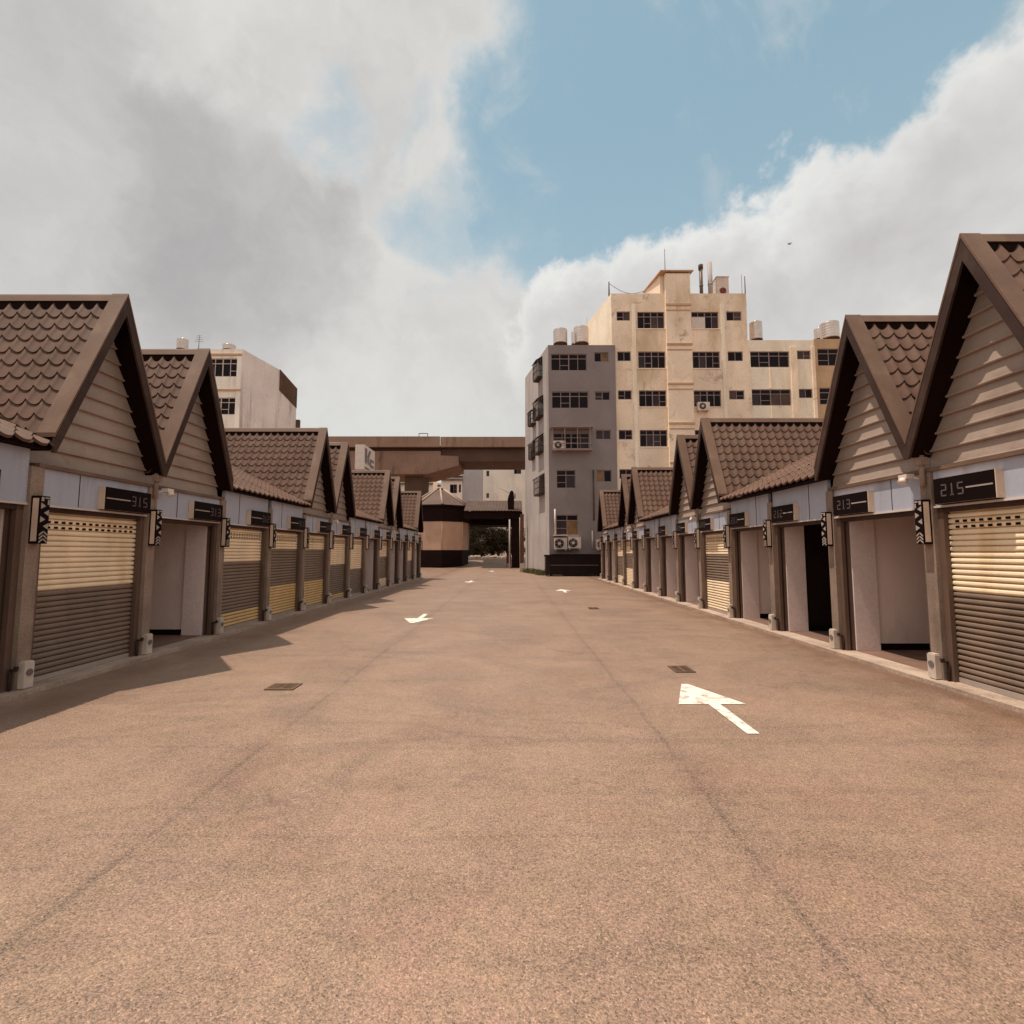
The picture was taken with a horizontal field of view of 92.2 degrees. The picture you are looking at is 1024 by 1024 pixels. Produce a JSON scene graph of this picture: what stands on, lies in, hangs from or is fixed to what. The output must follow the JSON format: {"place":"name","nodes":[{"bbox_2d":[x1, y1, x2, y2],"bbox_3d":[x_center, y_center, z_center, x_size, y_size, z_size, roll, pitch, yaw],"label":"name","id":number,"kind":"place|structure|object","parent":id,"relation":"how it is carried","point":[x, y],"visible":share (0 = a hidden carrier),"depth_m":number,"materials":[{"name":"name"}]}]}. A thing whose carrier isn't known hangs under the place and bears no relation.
{"place":"outdoors","nodes":[
{"label":"outdoors","id":0,"kind":"place"},
{"bbox_2d":[0,556,1023,1023],"bbox_3d":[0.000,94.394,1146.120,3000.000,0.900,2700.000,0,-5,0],"label":"street","id":1,"kind":"structure","parent":0,"point":[494,790],"depth_m":2.97,"materials":[{"name":"asphalt"}]},
{"bbox_2d":[0,577,423,702],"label":"kerb","id":2,"kind":"structure","parent":1,"relation":"on","point":[49,683],"depth_m":7.76,"materials":[{"name":"concrete"}]},
{"bbox_2d":[0,417,54,692],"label":"market stall","id":3,"kind":"object","parent":2,"relation":"on","point":[24,510],"visible":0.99,"depth_m":5.82,"materials":[{"name":"brown concrete"}]},
{"bbox_2d":[0,294,174,681],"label":"market stall","id":4,"kind":"object","parent":2,"relation":"on","point":[74,387],"visible":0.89,"depth_m":6.96,"materials":[{"name":"brown concrete"}]},
{"bbox_2d":[141,348,233,648],"bbox_3d":[-10.313,-0.334,8.970,9.374,5.440,2.084,0,-5,0],"label":"market stall","id":5,"kind":"object","parent":2,"relation":"on","point":[187,586],"visible":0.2,"depth_m":9.52,"materials":[{"name":"wood"}]},
{"bbox_2d":[221,475,278,629],"bbox_3d":[-10.309,-0.046,10.927,9.381,5.182,2.035,0,-5,0],"label":"market stall","id":6,"kind":"object","parent":2,"relation":"on","point":[246,577],"visible":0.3,"depth_m":10.98,"materials":[{"name":"beige metal"}]},
{"bbox_2d":[232,467,310,617],"bbox_3d":[-10.309,0.112,12.871,9.381,5.182,2.035,0,-5,0],"label":"market stall","id":7,"kind":"object","parent":2,"relation":"on","point":[288,566],"visible":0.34,"depth_m":12.97,"materials":[{"name":"beige metal"}]},
{"bbox_2d":[217,428,338,607],"bbox_3d":[-10.291,0.146,14.877,9.419,5.440,2.239,0,-5,0],"label":"market stall","id":8,"kind":"object","parent":2,"relation":"on","point":[296,462],"visible":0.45,"depth_m":14.72,"materials":[{"name":"brown tile"}]},
{"bbox_2d":[326,442,355,600],"bbox_3d":[-10.313,0.298,16.744,9.374,5.440,2.084,0,-5,0],"label":"market stall","id":9,"kind":"object","parent":2,"relation":"on","point":[340,588],"visible":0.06,"depth_m":16.95,"materials":[{"name":"brown concrete"}]},
{"bbox_2d":[349,512,370,595],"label":"market stall","id":10,"kind":"object","parent":2,"relation":"on","point":[358,585],"visible":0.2,"depth_m":18.96,"materials":[{"name":"beige metal"}]},
{"bbox_2d":[355,508,383,590],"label":"market stall","id":11,"kind":"object","parent":2,"relation":"on","point":[372,562],"visible":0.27,"depth_m":21.27,"materials":[{"name":"brown concrete"}]},
{"bbox_2d":[346,470,395,587],"bbox_3d":[-10.291,0.778,22.652,9.419,5.440,2.239,0,-5,0],"label":"market stall","id":12,"kind":"object","parent":2,"relation":"on","point":[373,497],"visible":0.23,"depth_m":22.52,"materials":[{"name":"brown concrete"}]},
{"bbox_2d":[388,476,402,583],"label":"market stall","id":13,"kind":"object","parent":2,"relation":"on","point":[395,578],"visible":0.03,"depth_m":25.13,"materials":[{"name":"brown concrete"}]},
{"bbox_2d":[398,525,410,581],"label":"market stall","id":14,"kind":"object","parent":2,"relation":"on","point":[403,575],"visible":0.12,"depth_m":27.10,"materials":[{"name":"brown concrete"}]},
{"bbox_2d":[403,523,416,579],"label":"market stall","id":15,"kind":"object","parent":2,"relation":"on","point":[411,553],"visible":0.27,"depth_m":28.92,"materials":[{"name":"beige metal"}]},
{"bbox_2d":[397,491,423,577],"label":"market stall","id":16,"kind":"object","parent":2,"relation":"on","point":[412,510],"visible":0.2,"depth_m":30.35,"materials":[{"name":"brown tile"}]},
{"bbox_2d":[210,349,300,427],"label":"apartment building","id":17,"kind":"structure","parent":1,"relation":"on","point":[254,391],"depth_m":38.03,"materials":[{"name":"paint"}]},
{"bbox_2d":[176,338,188,348],"bbox_3d":[-25.952,-12.921,38.775,0.821,1.542,0.821,0,-5,0],"label":"water tank","id":18,"kind":"object","parent":17,"relation":"on","point":[182,343],"visible":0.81,"depth_m":38.47,"materials":[{"name":"silver metal"}]},
{"bbox_2d":[212,359,236,376],"bbox_3d":[-21.762,-10.854,37.091,2.313,1.422,0.060,0,-5,0],"label":"window","id":19,"kind":"structure","parent":17,"relation":"in","point":[222,367],"depth_m":37.10,"materials":[{"name":"black glass"}]},
{"bbox_2d":[219,398,234,414],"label":"window","id":20,"kind":"structure","parent":17,"relation":"in","point":[227,405],"depth_m":36.86,"materials":[{"name":"black glass"}]},
{"bbox_2d":[222,343,235,348],"bbox_3d":[-23.096,-12.865,40.175,0.981,1.658,0.981,0,-5,0],"label":"water tank","id":21,"kind":"object","parent":17,"relation":"on","point":[227,346],"visible":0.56,"depth_m":39.80,"materials":[{"name":"silver metal"}]},
{"bbox_2d":[264,683,302,689],"bbox_3d":[-2.815,2.150,6.066,0.350,0.010,0.280,0,-5,0],"label":"drain grate","id":22,"kind":"object","parent":1,"relation":"on","point":[283,686],"visible":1,"depth_m":6.05,"materials":[{"name":"metal"}]},
{"bbox_2d":[355,444,374,469],"bbox_3d":[-10.390,-0.038,34.592,0.649,9.003,2.550,0,-5,0],"label":"box sign","id":23,"kind":"object","parent":1,"relation":"on","point":[364,457],"visible":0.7,"depth_m":33.68,"materials":[{"name":"white paint"}]},
{"bbox_2d":[405,614,432,622],"bbox_3d":[-2.319,2.665,12.373,0.693,0.001,1.639,-2,-5,20],"label":"road arrow","id":24,"kind":"object","parent":1,"relation":"on","point":[414,620],"visible":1,"depth_m":12.11,"materials":[{"name":"paint"}]},
{"bbox_2d":[400,482,437,491],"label":"house","id":25,"kind":"structure","parent":1,"relation":"on","point":[432,485],"depth_m":96.74,"materials":[{"name":"concrete"}]},
{"bbox_2d":[328,433,524,495],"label":"viaduct","id":26,"kind":"object","parent":1,"relation":"on","point":[417,463],"visible":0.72,"depth_m":67.52,"materials":[{"name":"concrete"}]},
{"bbox_2d":[418,487,468,567],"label":"kiosk","id":27,"kind":"object","parent":1,"relation":"on","point":[444,534],"visible":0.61,"depth_m":47.89,"materials":[{"name":"tile"}]},
{"bbox_2d":[441,474,462,499],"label":"house","id":28,"kind":"structure","parent":1,"relation":"on","point":[453,485],"depth_m":96.77,"materials":[{"name":"concrete"}]},
{"bbox_2d":[450,484,456,492],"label":"window","id":29,"kind":"structure","parent":28,"relation":"in","point":[453,487],"depth_m":96.81,"materials":[{"name":"black glass"}]},
{"bbox_2d":[462,470,482,538],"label":"house","id":30,"kind":"structure","parent":1,"relation":"on","point":[472,485],"depth_m":96.74,"materials":[{"name":"concrete"}]},
{"bbox_2d":[468,531,480,555],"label":"shrub","id":31,"kind":"object","parent":1,"relation":"on","point":[472,532],"visible":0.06,"depth_m":69.85,"materials":[{"name":"green plant"}]},
{"bbox_2d":[468,527,494,556],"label":"shrub","id":32,"kind":"object","parent":1,"relation":"on","point":[484,546],"visible":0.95,"depth_m":67.36,"materials":[{"name":"green plant"}]},
{"bbox_2d":[469,527,495,554],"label":"shrub","id":33,"kind":"object","parent":1,"relation":"on","point":[473,528],"visible":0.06,"depth_m":72.46,"materials":[{"name":"green plant"}]},
{"bbox_2d":[464,500,521,568],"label":"gateway","id":34,"kind":"object","parent":1,"relation":"on","point":[490,513],"visible":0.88,"depth_m":47.55,"materials":[{"name":"tile"}]},
{"bbox_2d":[500,488,515,512],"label":"satellite dish","id":35,"kind":"object","parent":34,"relation":"on","point":[511,496],"visible":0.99,"depth_m":47.47,"materials":[{"name":"metal"}]},
{"bbox_2d":[483,528,507,555],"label":"shrub","id":36,"kind":"object","parent":1,"relation":"on","point":[498,536],"visible":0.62,"depth_m":67.89,"materials":[{"name":"green plant"}]},
{"bbox_2d":[483,470,524,555],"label":"apartment building","id":37,"kind":"structure","parent":1,"relation":"on","point":[494,481],"depth_m":96.74,"materials":[{"name":"concrete"}]},
{"bbox_2d":[488,527,524,554],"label":"shrub","id":38,"kind":"object","parent":1,"relation":"on","point":[506,528],"visible":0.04,"depth_m":72.27,"materials":[{"name":"green plant"}]},
{"bbox_2d":[506,553,510,566],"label":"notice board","id":39,"kind":"object","parent":1,"relation":"on","point":[507,559],"visible":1,"depth_m":47.96,"materials":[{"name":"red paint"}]},
{"bbox_2d":[502,528,524,555],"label":"shrub","id":40,"kind":"object","parent":1,"relation":"on","point":[505,540],"visible":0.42,"depth_m":67.32,"materials":[{"name":"green plant"}]},
{"bbox_2d":[519,514,524,571],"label":"gate post","id":41,"kind":"object","parent":1,"relation":"on","point":[521,541],"visible":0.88,"depth_m":41.77,"materials":[{"name":"metal"}]},
{"bbox_2d":[525,345,617,570],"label":"apartment building","id":42,"kind":"structure","parent":1,"relation":"on","point":[570,438],"depth_m":36.54,"materials":[{"name":"paint"}]},
{"bbox_2d":[553,327,566,344],"bbox_3d":[3.770,-13.130,38.390,1.095,2.446,1.095,0,-5,0],"label":"water tank","id":43,"kind":"object","parent":42,"relation":"on","point":[560,336],"visible":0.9,"depth_m":37.98,"materials":[{"name":"silver metal"}]},
{"bbox_2d":[556,470,575,487],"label":"window","id":44,"kind":"structure","parent":42,"relation":"in","point":[564,478],"depth_m":36.21,"materials":[{"name":"black glass"}]},
{"bbox_2d":[556,515,577,534],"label":"window","id":45,"kind":"structure","parent":42,"relation":"in","point":[565,524],"depth_m":35.94,"materials":[{"name":"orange glass"}]},
{"bbox_2d":[551,354,586,370],"bbox_3d":[4.252,-11.192,36.918,2.695,1.294,0.060,0,-5,0],"label":"window","id":46,"kind":"structure","parent":42,"relation":"in","point":[559,362],"depth_m":36.92,"materials":[{"name":"black glass"}]},
{"bbox_2d":[552,392,587,407],"bbox_3d":[4.314,-8.324,36.685,2.737,1.277,0.060,0,-5,0],"label":"window","id":47,"kind":"structure","parent":42,"relation":"in","point":[559,399],"depth_m":36.69,"materials":[{"name":"black glass"}]},
{"bbox_2d":[553,433,588,447],"bbox_3d":[4.373,-5.223,36.433,2.659,1.200,0.060,0,-5,0],"label":"window","id":48,"kind":"structure","parent":42,"relation":"in","point":[569,437],"depth_m":36.45,"materials":[{"name":"black glass"}]},
{"bbox_2d":[571,331,573,344],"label":"water tank","id":49,"kind":"object","parent":42,"relation":"on","point":[572,338],"visible":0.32,"depth_m":40.08,"materials":[{"name":"silver metal"}]},
{"bbox_2d":[574,325,588,344],"bbox_3d":[5.414,-13.242,38.500,1.161,2.688,1.161,0,-5,0],"label":"water tank","id":50,"kind":"object","parent":42,"relation":"on","point":[581,334],"visible":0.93,"depth_m":38.06,"materials":[{"name":"silver metal"}]},
{"bbox_2d":[594,353,607,361],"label":"window","id":51,"kind":"structure","parent":42,"relation":"in","point":[598,357],"depth_m":36.96,"materials":[{"name":"black glass"}]},
{"bbox_2d":[595,392,609,399],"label":"window","id":52,"kind":"structure","parent":42,"relation":"in","point":[598,395],"depth_m":36.72,"materials":[{"name":"black glass"}]},
{"bbox_2d":[596,430,610,439],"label":"window","id":53,"kind":"structure","parent":42,"relation":"in","point":[600,434],"depth_m":36.48,"materials":[{"name":"grey glass"}]},
{"bbox_2d":[596,470,611,481],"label":"window","id":54,"kind":"structure","parent":42,"relation":"in","point":[601,475],"depth_m":36.23,"materials":[{"name":"black glass"}]},
{"bbox_2d":[544,554,600,575],"bbox_3d":[4.317,3.700,34.408,4.059,1.520,1.710,0,-5,0],"label":"waste container","id":55,"kind":"object","parent":1,"relation":"on","point":[572,564],"visible":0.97,"depth_m":33.63,"materials":[{"name":"black metal"}]},
{"bbox_2d":[585,270,750,489],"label":"apartment building","id":56,"kind":"structure","parent":1,"relation":"on","point":[681,360],"depth_m":36.98,"materials":[{"name":"paint"}]},
{"bbox_2d":[617,312,629,320],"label":"window","id":57,"kind":"structure","parent":56,"relation":"in","point":[621,316],"depth_m":37.41,"materials":[{"name":"black glass"}]},
{"bbox_2d":[617,352,630,360],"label":"window","id":58,"kind":"structure","parent":56,"relation":"in","point":[621,356],"depth_m":37.17,"materials":[{"name":"black glass"}]},
{"bbox_2d":[618,391,631,399],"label":"window","id":59,"kind":"structure","parent":56,"relation":"in","point":[622,395],"depth_m":36.92,"materials":[{"name":"black glass"}]},
{"bbox_2d":[619,469,630,478],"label":"window","id":60,"kind":"structure","parent":56,"relation":"in","point":[621,471],"depth_m":36.46,"materials":[{"name":"black glass"}]},
{"bbox_2d":[619,430,631,439],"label":"window","id":61,"kind":"structure","parent":56,"relation":"in","point":[623,434],"depth_m":36.67,"materials":[{"name":"black glass"}]},
{"bbox_2d":[637,312,663,327],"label":"window","id":62,"kind":"structure","parent":56,"relation":"in","point":[644,319],"depth_m":37.40,"materials":[{"name":"black glass"}]},
{"bbox_2d":[638,352,664,367],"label":"window","id":63,"kind":"structure","parent":56,"relation":"in","point":[645,359],"depth_m":37.14,"materials":[{"name":"black glass"}]},
{"bbox_2d":[639,391,665,406],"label":"window","id":64,"kind":"structure","parent":56,"relation":"in","point":[646,398],"depth_m":36.91,"materials":[{"name":"black glass"}]},
{"bbox_2d":[640,430,666,446],"bbox_3d":[10.519,-5.463,36.653,2.050,1.268,0.060,0,-5,0],"label":"window","id":65,"kind":"structure","parent":56,"relation":"in","point":[648,438],"depth_m":36.66,"materials":[{"name":"black glass"}]},
{"bbox_2d":[698,264,702,292],"bbox_3d":[14.899,-17.776,38.768,0.361,3.489,0.361,0,-5,0],"label":"chimney flue","id":66,"kind":"object","parent":56,"relation":"on","point":[700,268],"visible":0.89,"depth_m":38.73,"materials":[{"name":"metal"}]},
{"bbox_2d":[691,312,717,327],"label":"window","id":67,"kind":"structure","parent":56,"relation":"in","point":[711,318],"depth_m":37.41,"materials":[{"name":"black glass"}]},
{"bbox_2d":[692,352,719,367],"bbox_3d":[14.618,-11.440,37.139,2.050,1.302,0.060,0,-5,0],"label":"window","id":68,"kind":"structure","parent":56,"relation":"in","point":[700,359],"depth_m":37.15,"materials":[{"name":"black glass"}]},
{"bbox_2d":[694,391,720,406],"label":"window","id":69,"kind":"structure","parent":56,"relation":"in","point":[714,397],"depth_m":36.91,"materials":[{"name":"black glass"}]},
{"bbox_2d":[707,261,712,292],"bbox_3d":[15.618,-17.877,38.776,0.613,3.690,0.613,0,-5,0],"label":"chimney flue","id":70,"kind":"object","parent":56,"relation":"on","point":[710,279],"visible":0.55,"depth_m":38.70,"materials":[{"name":"grey metal"}]},
{"bbox_2d":[713,276,728,292],"bbox_3d":[16.596,-17.277,39.129,1.026,2.551,0.900,0,-5,0],"label":"vent box","id":71,"kind":"object","parent":56,"relation":"on","point":[720,284],"visible":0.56,"depth_m":38.79,"materials":[{"name":"beige paint"}]},
{"bbox_2d":[726,312,740,320],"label":"window","id":72,"kind":"structure","parent":56,"relation":"in","point":[730,316],"depth_m":37.41,"materials":[{"name":"black glass"}]},
{"bbox_2d":[728,352,742,360],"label":"window","id":73,"kind":"structure","parent":56,"relation":"in","point":[732,356],"depth_m":37.17,"materials":[{"name":"black glass"}]},
{"bbox_2d":[729,391,743,399],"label":"window","id":74,"kind":"structure","parent":56,"relation":"in","point":[733,395],"depth_m":36.92,"materials":[{"name":"black glass"}]},
{"bbox_2d":[668,666,695,671],"bbox_3d":[2.400,2.224,6.978,0.280,0.010,0.370,0,-5,0],"label":"drain grate","id":75,"kind":"object","parent":1,"relation":"on","point":[681,668],"visible":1,"depth_m":6.94,"materials":[{"name":"metal"}]},
{"bbox_2d":[679,684,759,733],"bbox_3d":[2.201,2.094,5.349,0.693,0.001,1.639,2,-5,-20],"label":"road arrow","id":76,"kind":"object","parent":1,"relation":"on","point":[690,694],"visible":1,"depth_m":5.47,"materials":[{"name":"paint"}]},
{"bbox_2d":[748,340,817,417],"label":"apartment building","id":77,"kind":"structure","parent":1,"relation":"on","point":[782,379],"depth_m":37.05,"materials":[{"name":"paint"}]},
{"bbox_2d":[749,320,762,339],"bbox_3d":[19.099,-13.713,38.538,0.942,2.588,0.942,0,-5,0],"label":"water tank","id":78,"kind":"object","parent":77,"relation":"on","point":[755,330],"visible":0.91,"depth_m":38.20,"materials":[{"name":"silver metal"}]},
{"bbox_2d":[750,352,788,366],"bbox_3d":[19.432,-11.523,37.266,3.013,1.240,0.060,0,-5,0],"label":"window","id":79,"kind":"structure","parent":77,"relation":"in","point":[758,359],"depth_m":37.27,"materials":[{"name":"black glass"}]},
{"bbox_2d":[752,390,790,405],"bbox_3d":[19.432,-8.590,37.028,3.013,1.255,0.060,0,-5,0],"label":"window","id":80,"kind":"structure","parent":77,"relation":"in","point":[759,397],"depth_m":37.04,"materials":[{"name":"black glass"}]},
{"bbox_2d":[797,351,809,358],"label":"window","id":81,"kind":"structure","parent":77,"relation":"in","point":[800,354],"depth_m":37.30,"materials":[{"name":"grey glass"}]},
{"bbox_2d":[799,389,811,397],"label":"window","id":82,"kind":"structure","parent":77,"relation":"in","point":[803,393],"depth_m":37.06,"materials":[{"name":"black glass"}]},
{"bbox_2d":[598,578,1023,713],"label":"kerb","id":83,"kind":"structure","parent":1,"relation":"on","point":[1000,700],"depth_m":7.27,"materials":[{"name":"concrete"}]},
{"bbox_2d":[597,490,619,578],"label":"market stall","id":84,"kind":"object","parent":83,"relation":"on","point":[608,507],"visible":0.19,"depth_m":29.09,"materials":[{"name":"brown concrete"}]},
{"bbox_2d":[603,522,617,580],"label":"market stall","id":85,"kind":"object","parent":83,"relation":"on","point":[610,559],"visible":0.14,"depth_m":27.77,"materials":[{"name":"grey concrete"}]},
{"bbox_2d":[610,523,623,583],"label":"market stall","id":86,"kind":"object","parent":83,"relation":"on","point":[618,559],"visible":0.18,"depth_m":25.66,"materials":[{"name":"beige metal"}]},
{"bbox_2d":[618,474,634,586],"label":"market stall","id":87,"kind":"object","parent":83,"relation":"on","point":[627,579],"visible":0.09,"depth_m":23.58,"materials":[{"name":"brown concrete"}]},
{"bbox_2d":[627,467,678,588],"bbox_3d":[9.913,0.714,21.303,9.434,5.350,2.258,0,-5,0],"label":"market stall","id":88,"kind":"object","parent":83,"relation":"on","point":[649,490],"visible":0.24,"depth_m":21.23,"materials":[{"name":"brown tile"}]},
{"bbox_2d":[638,505,668,593],"bbox_3d":[9.909,0.620,19.281,9.441,5.210,2.055,0,-5,0],"label":"market stall","id":89,"kind":"object","parent":83,"relation":"on","point":[651,564],"visible":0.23,"depth_m":19.91,"materials":[{"name":"grey metal"}]},
{"bbox_2d":[652,508,677,598],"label":"market stall","id":90,"kind":"object","parent":83,"relation":"on","point":[667,587],"visible":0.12,"depth_m":17.95,"materials":[{"name":"grey concrete"}]},
{"bbox_2d":[669,435,701,604],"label":"garage","id":91,"kind":"structure","parent":83,"relation":"on","point":[687,568],"depth_m":15.93,"materials":[{"name":"brown concrete"}]},
{"bbox_2d":[689,418,832,614],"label":"garage","id":92,"kind":"structure","parent":83,"relation":"on","point":[734,454],"depth_m":13.29,"materials":[{"name":"brown tile"}]},
{"bbox_2d":[718,453,815,625],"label":"garage","id":93,"kind":"structure","parent":83,"relation":"on","point":[749,575],"depth_m":12.05,"materials":[{"name":"grey concrete"}]},
{"bbox_2d":[757,462,831,642],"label":"garage","id":94,"kind":"structure","parent":83,"relation":"on","point":[800,590],"depth_m":10.10,"materials":[{"name":"grey concrete"}]},
{"bbox_2d":[814,315,937,670],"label":"garage","id":95,"kind":"structure","parent":83,"relation":"on","point":[879,598],"depth_m":8.01,"materials":[{"name":"brown wood"}]},
{"bbox_2d":[897,233,1023,700],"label":"garage","id":96,"kind":"structure","parent":83,"relation":"on","point":[966,426],"depth_m":5.82,"materials":[{"name":"brown wood"}]},
{"bbox_2d":[813,339,839,417],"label":"apartment building","id":97,"kind":"structure","parent":1,"relation":"on","point":[826,350],"depth_m":37.07,"materials":[{"name":"concrete"}]},
{"bbox_2d":[814,327,819,338],"bbox_3d":[25.034,-13.698,40.042,0.783,2.676,0.783,0,-5,0],"label":"water tank","id":98,"kind":"object","parent":97,"relation":"on","point":[816,333],"visible":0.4,"depth_m":39.90,"materials":[{"name":"silver metal"}]},
{"bbox_2d":[819,388,829,404],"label":"window","id":99,"kind":"structure","parent":97,"relation":"in","point":[824,392],"depth_m":36.99,"materials":[{"name":"black glass"}]},
{"bbox_2d":[817,349,837,365],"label":"window","id":100,"kind":"structure","parent":97,"relation":"in","point":[826,357],"depth_m":37.22,"materials":[{"name":"black glass"}]},
{"bbox_2d":[819,320,839,338],"bbox_3d":[24.876,-13.712,38.538,1.319,2.460,1.319,0,-5,0],"label":"water tank","id":101,"kind":"object","parent":97,"relation":"on","point":[829,329],"visible":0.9,"depth_m":38.05,"materials":[{"name":"silver metal"}]},
{"bbox_2d":[0,0,1023,482],"label":"sky","id":102,"kind":"structure","parent":0,"point":[396,208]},
{"bbox_2d":[520,568,545,574],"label":"grass","id":103,"kind":"structure","parent":0,"point":[534,571],"depth_m":37.45,"materials":[{"name":"green plant"}]}
]}

